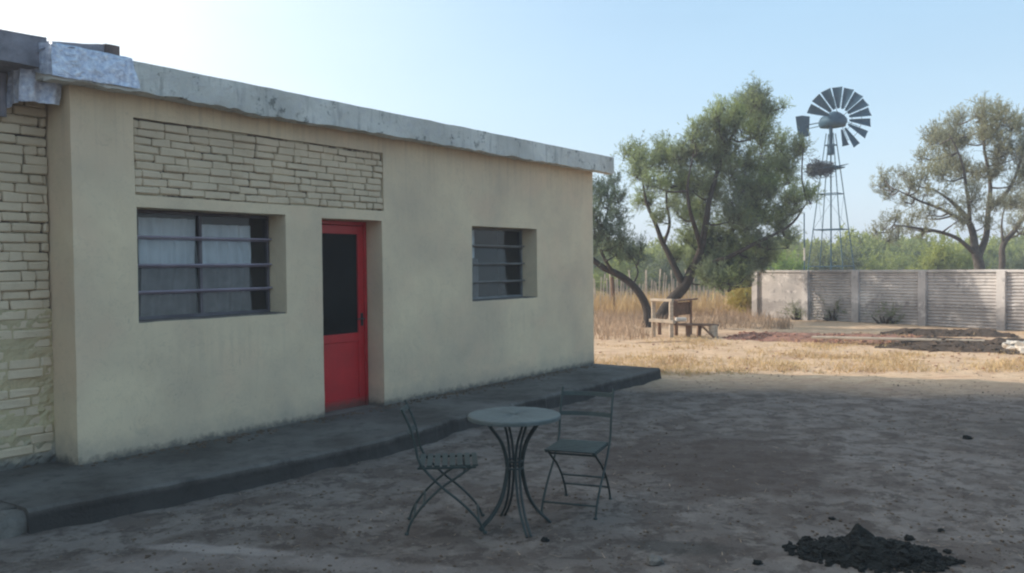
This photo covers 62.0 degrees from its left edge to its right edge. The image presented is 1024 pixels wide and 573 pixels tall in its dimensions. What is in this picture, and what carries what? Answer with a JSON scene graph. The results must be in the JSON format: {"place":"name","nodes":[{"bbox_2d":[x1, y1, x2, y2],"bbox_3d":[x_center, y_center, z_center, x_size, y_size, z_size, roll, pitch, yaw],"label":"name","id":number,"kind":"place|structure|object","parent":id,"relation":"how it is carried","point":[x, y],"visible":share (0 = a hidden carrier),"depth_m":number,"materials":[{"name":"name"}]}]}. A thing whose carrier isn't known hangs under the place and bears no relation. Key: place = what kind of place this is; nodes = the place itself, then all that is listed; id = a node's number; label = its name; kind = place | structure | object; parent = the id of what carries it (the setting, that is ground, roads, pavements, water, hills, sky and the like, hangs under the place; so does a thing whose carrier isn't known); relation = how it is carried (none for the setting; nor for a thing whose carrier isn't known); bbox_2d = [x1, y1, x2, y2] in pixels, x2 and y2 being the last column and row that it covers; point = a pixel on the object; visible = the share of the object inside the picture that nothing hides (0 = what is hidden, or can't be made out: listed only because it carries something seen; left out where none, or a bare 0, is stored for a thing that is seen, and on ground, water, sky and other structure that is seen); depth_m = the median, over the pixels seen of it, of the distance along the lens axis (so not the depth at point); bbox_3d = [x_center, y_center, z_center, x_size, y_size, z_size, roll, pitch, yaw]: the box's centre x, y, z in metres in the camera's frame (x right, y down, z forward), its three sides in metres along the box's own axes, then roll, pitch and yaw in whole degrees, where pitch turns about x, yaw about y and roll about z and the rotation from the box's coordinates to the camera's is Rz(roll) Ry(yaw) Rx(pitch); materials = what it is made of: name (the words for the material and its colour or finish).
{"place":"outdoors","nodes":[
{"label":"outdoors","id":0,"kind":"place"},
{"bbox_2d":[0,364,660,533],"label":"pavement","id":1,"kind":"structure","parent":0,"point":[49,495],"depth_m":6.83,"materials":[{"name":"grey concrete"}]},
{"bbox_2d":[0,509,26,539],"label":"cement kerb end","id":2,"kind":"structure","parent":1,"relation":"on","point":[13,522],"depth_m":5.29,"materials":[{"name":"grey concrete"}]},
{"bbox_2d":[0,29,613,470],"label":"farmhouse","id":3,"kind":"object","parent":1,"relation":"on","point":[186,257],"visible":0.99,"depth_m":7.84,"materials":[{"name":"beige paint"}]},
{"bbox_2d":[137,210,285,322],"bbox_3d":[-2.738,-0.185,7.607,0.335,0.949,1.505,0,2,35],"label":"window","id":4,"kind":"structure","parent":3,"relation":"in","point":[166,246],"depth_m":7.64,"materials":[{"name":"grey glass"}]},
{"bbox_2d":[322,225,364,412],"bbox_3d":[-1.818,0.330,8.968,0.098,1.950,0.762,0,2,35],"label":"door","id":5,"kind":"structure","parent":3,"relation":"in","point":[342,245],"depth_m":9.05,"materials":[{"name":"red paint"}]},
{"bbox_2d":[472,228,534,300],"bbox_3d":[-0.224,-0.290,11.128,0.335,0.940,1.428,0,2,35],"label":"window","id":6,"kind":"structure","parent":3,"relation":"in","point":[475,272],"depth_m":11.14,"materials":[{"name":"grey metal"}]},
{"bbox_2d":[22,365,596,467],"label":"wall base crumbs","id":7,"kind":"object","parent":1,"relation":"on","point":[230,438],"depth_m":8.64,"materials":[{"name":"grey concrete"}]},
{"bbox_2d":[0,287,1023,572],"bbox_3d":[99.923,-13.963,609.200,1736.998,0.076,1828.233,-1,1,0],"label":"ground","id":8,"kind":"structure","parent":0,"point":[748,463],"depth_m":6.21,"materials":[{"name":"beige soil"}]},
{"bbox_2d":[400,400,486,535],"bbox_3d":[-0.437,1.132,5.407,0.537,0.786,0.400,-1,1,-4],"label":"folding chair","id":9,"kind":"object","parent":8,"relation":"on","point":[464,464],"visible":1,"depth_m":5.32,"materials":[{"name":"grey paint"}]},
{"bbox_2d":[468,406,560,537],"bbox_3d":[0.017,1.166,5.399,0.590,0.721,0.590,-1,1,-8],"label":"bistro table","id":10,"kind":"object","parent":8,"relation":"on","point":[520,417],"visible":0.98,"depth_m":5.35,"materials":[{"name":"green metal"}]},
{"bbox_2d":[27,368,1023,572],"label":"grit","id":11,"kind":"object","parent":8,"relation":"on","point":[540,544],"visible":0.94,"depth_m":5.64,"materials":[{"name":"gravel"}]},
{"bbox_2d":[50,369,1021,572],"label":"pebbles","id":12,"kind":"object","parent":8,"relation":"on","point":[591,486],"visible":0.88,"depth_m":5.70,"materials":[{"name":"stone"}]},
{"bbox_2d":[541,537,549,541],"bbox_3d":[0.199,1.522,5.118,0.058,0.038,0.050,-1,1,-15],"label":"soil clod","id":13,"kind":"object","parent":8,"relation":"on","point":[544,539],"visible":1,"depth_m":5.10,"materials":[{"name":"black soil"}]},
{"bbox_2d":[541,387,614,519],"bbox_3d":[0.453,1.113,5.806,0.400,0.786,0.537,0,1,21],"label":"folding chair","id":14,"kind":"object","parent":8,"relation":"on","point":[587,447],"visible":0.98,"depth_m":5.84,"materials":[{"name":"grey paint"}]},
{"bbox_2d":[610,277,614,309],"bbox_3d":[3.364,0.357,28.517,0.160,1.355,0.130,-1,1,0],"label":"fence post","id":15,"kind":"object","parent":8,"relation":"on","point":[612,285],"visible":0.62,"depth_m":28.46,"materials":[{"name":"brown wood"}]},
{"bbox_2d":[593,164,653,327],"bbox_3d":[2.184,-1.230,22.679,2.750,4.893,3.137,-2,2,-35],"label":"tree","id":16,"kind":"object","parent":8,"relation":"on","point":[603,231],"visible":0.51,"depth_m":22.13,"materials":[{"name":"green plant"}]},
{"bbox_2d":[593,255,662,294],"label":"shrub","id":17,"kind":"object","parent":8,"relation":"on","point":[622,268],"visible":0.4,"depth_m":45.67,"materials":[{"name":"green plant"}]},
{"bbox_2d":[645,554,663,565],"bbox_3d":[0.785,1.516,4.709,0.110,0.067,0.097,-1,1,0],"label":"stone","id":18,"kind":"object","parent":8,"relation":"on","point":[653,560],"visible":0.98,"depth_m":4.68,"materials":[{"name":"grey stone"}]},
{"bbox_2d":[628,249,705,296],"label":"shrub","id":19,"kind":"object","parent":8,"relation":"on","point":[665,269],"visible":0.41,"depth_m":43.82,"materials":[{"name":"green plant"}]},
{"bbox_2d":[593,269,749,308],"bbox_3d":[5.655,0.148,30.274,6.365,1.542,0.082,0,1,14],"label":"stick fence","id":20,"kind":"object","parent":8,"relation":"on","point":[655,286],"visible":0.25,"depth_m":30.41,"materials":[{"name":"brown wood"}]},
{"bbox_2d":[649,298,697,337],"bbox_3d":[3.681,0.716,19.682,0.861,0.915,1.386,0,2,36],"label":"timber stand","id":21,"kind":"object","parent":8,"relation":"on","point":[677,308],"visible":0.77,"depth_m":19.39,"materials":[{"name":"brown wood"}]},
{"bbox_2d":[594,302,794,339],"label":"dry weeds","id":22,"kind":"object","parent":8,"relation":"on","point":[723,320],"visible":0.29,"depth_m":22.79,"materials":[{"name":"beige plant"}]},
{"bbox_2d":[674,323,718,337],"bbox_3d":[4.143,1.006,19.207,1.051,0.382,0.320,-1,1,-10],"label":"plank bench","id":23,"kind":"object","parent":8,"relation":"on","point":[712,332],"visible":0.77,"depth_m":19.15,"materials":[{"name":"brown wood"}]},
{"bbox_2d":[675,317,686,321],"bbox_3d":[3.788,0.738,19.124,0.240,0.090,0.160,-1,1,0],"label":"white block","id":24,"kind":"object","parent":23,"relation":"on","point":[680,319],"depth_m":19.05,"materials":[{"name":"stone"}]},
{"bbox_2d":[610,70,825,323],"bbox_3d":[5.799,-2.413,24.070,5.882,6.900,3.714,-1,1,0],"label":"tree","id":25,"kind":"object","parent":8,"relation":"on","point":[723,260],"visible":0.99,"depth_m":23.46,"materials":[{"name":"green plant"}]},
{"bbox_2d":[722,279,751,315],"bbox_3d":[7.606,0.427,27.545,1.598,1.949,1.355,-1,1,0],"label":"broom bush","id":26,"kind":"object","parent":8,"relation":"on","point":[741,295],"visible":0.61,"depth_m":27.42,"materials":[{"name":"yellow plant"}]},
{"bbox_2d":[752,559,762,564],"bbox_3d":[1.348,1.523,4.692,0.060,0.041,0.051,-2,2,-45],"label":"soil clod","id":27,"kind":"object","parent":8,"relation":"on","point":[757,562],"visible":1,"depth_m":4.68,"materials":[{"name":"black soil"}]},
{"bbox_2d":[731,260,787,293],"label":"shrub","id":28,"kind":"object","parent":8,"relation":"on","point":[759,269],"visible":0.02,"depth_m":45.58,"materials":[{"name":"green plant"}]},
{"bbox_2d":[767,244,810,269],"bbox_3d":[12.911,-0.486,39.930,3.270,3.072,2.698,-1,1,0],"label":"shrub","id":29,"kind":"object","parent":8,"relation":"on","point":[793,265],"visible":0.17,"depth_m":39.95,"materials":[{"name":"green plant"}]},
{"bbox_2d":[781,300,805,319],"bbox_3d":[8.380,0.741,24.899,0.866,1.051,0.979,-1,2,-28],"label":"dry weed clump","id":30,"kind":"object","parent":8,"relation":"on","point":[797,315],"visible":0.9,"depth_m":24.91,"materials":[{"name":"green plant"}]},
{"bbox_2d":[804,212,804,269],"bbox_3d":[11.659,-1.067,33.972,0.061,3.765,0.079,-1,1,0],"label":"thin pole","id":31,"kind":"object","parent":8,"relation":"on","point":[804,241],"visible":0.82,"depth_m":33.94,"materials":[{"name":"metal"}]},
{"bbox_2d":[593,224,1023,289],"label":"scrub belt","id":32,"kind":"object","parent":8,"relation":"on","point":[868,243],"visible":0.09,"depth_m":59.23,"materials":[{"name":"green plant"}]},
{"bbox_2d":[598,332,1021,371],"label":"earth crumbs","id":33,"kind":"object","parent":8,"relation":"on","point":[821,362],"visible":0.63,"depth_m":14.87,"materials":[{"name":"brown soil"}]},
{"bbox_2d":[722,331,931,343],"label":"earth ridge","id":34,"kind":"structure","parent":8,"relation":"on","point":[771,336],"depth_m":18.43,"materials":[{"name":"brown soil"}]},
{"bbox_2d":[788,237,867,269],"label":"shrub","id":35,"kind":"object","parent":8,"relation":"on","point":[848,262],"visible":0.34,"depth_m":42.76,"materials":[{"name":"green plant"}]},
{"bbox_2d":[810,297,847,321],"bbox_3d":[8.898,0.755,24.086,1.160,1.038,0.859,0,1,19],"label":"dry weed clump","id":36,"kind":"object","parent":8,"relation":"on","point":[830,316],"visible":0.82,"depth_m":24.00,"materials":[{"name":"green plant"}]},
{"bbox_2d":[796,86,871,269],"bbox_3d":[13.396,-3.838,35.922,2.978,8.982,1.729,1,2,39],"label":"windmill","id":37,"kind":"object","parent":8,"relation":"on","point":[830,121],"visible":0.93,"depth_m":35.59,"materials":[{"name":"metal"}]},
{"bbox_2d":[803,155,837,183],"bbox_3d":[12.980,-4.937,35.907,1.388,1.334,1.307,-1,1,-16],"label":"stick nest","id":38,"kind":"object","parent":37,"relation":"on","point":[815,168],"visible":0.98,"depth_m":35.71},
{"bbox_2d":[782,523,964,572],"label":"soil heap","id":39,"kind":"object","parent":8,"relation":"on","point":[859,548],"visible":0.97,"depth_m":4.71,"materials":[{"name":"black soil"}]},
{"bbox_2d":[855,250,897,269],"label":"shrub","id":40,"kind":"object","parent":8,"relation":"on","point":[869,265],"visible":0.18,"depth_m":46.85,"materials":[{"name":"green plant"}]},
{"bbox_2d":[862,300,905,324],"bbox_3d":[10.065,0.716,22.673,1.312,0.856,1.049,-2,2,-34],"label":"dry weed clump","id":41,"kind":"object","parent":8,"relation":"on","point":[888,320],"visible":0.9,"depth_m":22.57,"materials":[{"name":"green plant"}]},
{"bbox_2d":[752,269,1023,330],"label":"panel wall","id":42,"kind":"structure","parent":8,"relation":"on","point":[988,299],"depth_m":22.39,"materials":[{"name":"concrete"}]},
{"bbox_2d":[865,250,917,269],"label":"shrub","id":43,"kind":"object","parent":8,"relation":"on","point":[899,264],"visible":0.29,"depth_m":51.59,"materials":[{"name":"green plant"}]},
{"bbox_2d":[904,534,914,540],"bbox_3d":[2.375,1.504,5.093,0.068,0.046,0.058,-1,1,0],"label":"soil clod","id":44,"kind":"object","parent":8,"relation":"on","point":[907,537],"visible":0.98,"depth_m":5.08,"materials":[{"name":"black soil"}]},
{"bbox_2d":[865,91,1023,269],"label":"tree","id":45,"kind":"object","parent":8,"relation":"on","point":[949,161],"visible":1,"depth_m":24.52,"materials":[{"name":"green plant"}]},
{"bbox_2d":[874,336,1023,354],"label":"mud mound","id":46,"kind":"object","parent":8,"relation":"on","point":[994,345],"visible":0.7,"depth_m":15.92,"materials":[{"name":"brown soil"}]},
{"bbox_2d":[811,336,984,341],"bbox_3d":[7.572,1.038,16.860,3.122,0.060,0.200,0,2,28],"label":"plank","id":47,"kind":"object","parent":46,"relation":"on","point":[875,338],"visible":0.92,"depth_m":16.87,"materials":[{"name":"brown wood"}]},
{"bbox_2d":[905,230,995,269],"bbox_3d":[20.259,-0.753,39.978,4.350,3.771,2.740,-1,1,0],"label":"shrub","id":48,"kind":"object","parent":8,"relation":"on","point":[943,255],"visible":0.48,"depth_m":39.46,"materials":[{"name":"green plant"}]},
{"bbox_2d":[880,328,1020,337],"bbox_3d":[9.698,1.028,18.989,2.853,0.203,1.061,0,1,15],"label":"spoil","id":49,"kind":"object","parent":8,"relation":"on","point":[971,332],"visible":0.89,"depth_m":18.68,"materials":[{"name":"brown soil"}]},
{"bbox_2d":[962,435,971,439],"bbox_3d":[4.224,1.402,7.905,0.092,0.051,0.067,-1,1,0],"label":"soil clod","id":50,"kind":"object","parent":8,"relation":"on","point":[966,437],"visible":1,"depth_m":7.88,"materials":[{"name":"black soil"}]},
{"bbox_2d":[987,246,1023,269],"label":"shrub","id":51,"kind":"object","parent":8,"relation":"on","point":[1019,265],"visible":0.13,"depth_m":41.58,"materials":[{"name":"green plant"}]},
{"bbox_2d":[990,156,1023,268],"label":"tree","id":52,"kind":"object","parent":8,"relation":"on","point":[1005,239],"visible":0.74,"depth_m":27.43,"materials":[{"name":"green plant"}]},
{"bbox_2d":[1002,340,1016,349],"bbox_3d":[8.247,0.974,14.069,0.257,0.172,0.296,-2,2,-44],"label":"stone","id":53,"kind":"object","parent":8,"relation":"on","point":[1009,344],"visible":0.87,"depth_m":14.02,"materials":[{"name":"beige stone"}]},
{"bbox_2d":[1014,341,1023,352],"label":"stone","id":54,"kind":"object","parent":8,"relation":"on","point":[1019,345],"visible":1,"depth_m":13.81,"materials":[{"name":"white stone"}]},
{"bbox_2d":[0,0,1023,246],"label":"sky","id":55,"kind":"structure","parent":0,"point":[589,76],"materials":[{"name":"blue"}]},
{"bbox_2d":[12,369,1020,572],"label":"straw scraps","id":56,"kind":"object","parent":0,"point":[644,506],"visible":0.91,"depth_m":5.44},
{"bbox_2d":[594,287,751,315],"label":"dry tall grass","id":57,"kind":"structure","parent":0,"point":[633,303],"depth_m":28.35,"materials":[{"name":"plant"}]},
{"bbox_2d":[594,331,1023,376],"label":"dry grass","id":58,"kind":"structure","parent":0,"point":[858,355],"depth_m":14.15,"materials":[{"name":"plant"}]}
]}

